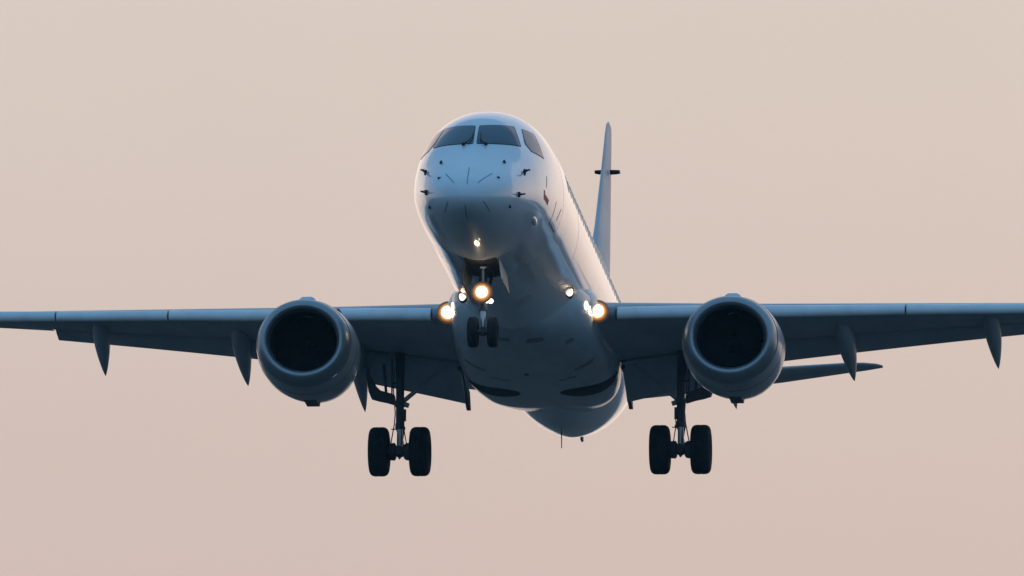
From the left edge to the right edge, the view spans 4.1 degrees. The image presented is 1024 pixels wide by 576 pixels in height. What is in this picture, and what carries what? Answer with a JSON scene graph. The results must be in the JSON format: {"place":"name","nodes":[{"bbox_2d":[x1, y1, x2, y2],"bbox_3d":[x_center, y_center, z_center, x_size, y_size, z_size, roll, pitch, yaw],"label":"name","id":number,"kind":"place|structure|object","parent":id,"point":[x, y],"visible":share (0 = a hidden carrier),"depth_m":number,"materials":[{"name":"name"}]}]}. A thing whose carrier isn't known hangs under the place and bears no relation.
{"place":"outdoors","nodes":[
{"label":"outdoors","id":0,"kind":"place"},
{"bbox_2d":[0,112,1023,476],"bbox_3d":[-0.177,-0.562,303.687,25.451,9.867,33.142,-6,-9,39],"label":"airplane","id":1,"kind":"object","parent":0,"point":[536,320],"visible":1,"depth_m":296.88,"materials":[{"name":"white paint"}]},
{"bbox_2d":[0,0,1023,575],"label":"sky","id":2,"kind":"structure","parent":0,"point":[155,154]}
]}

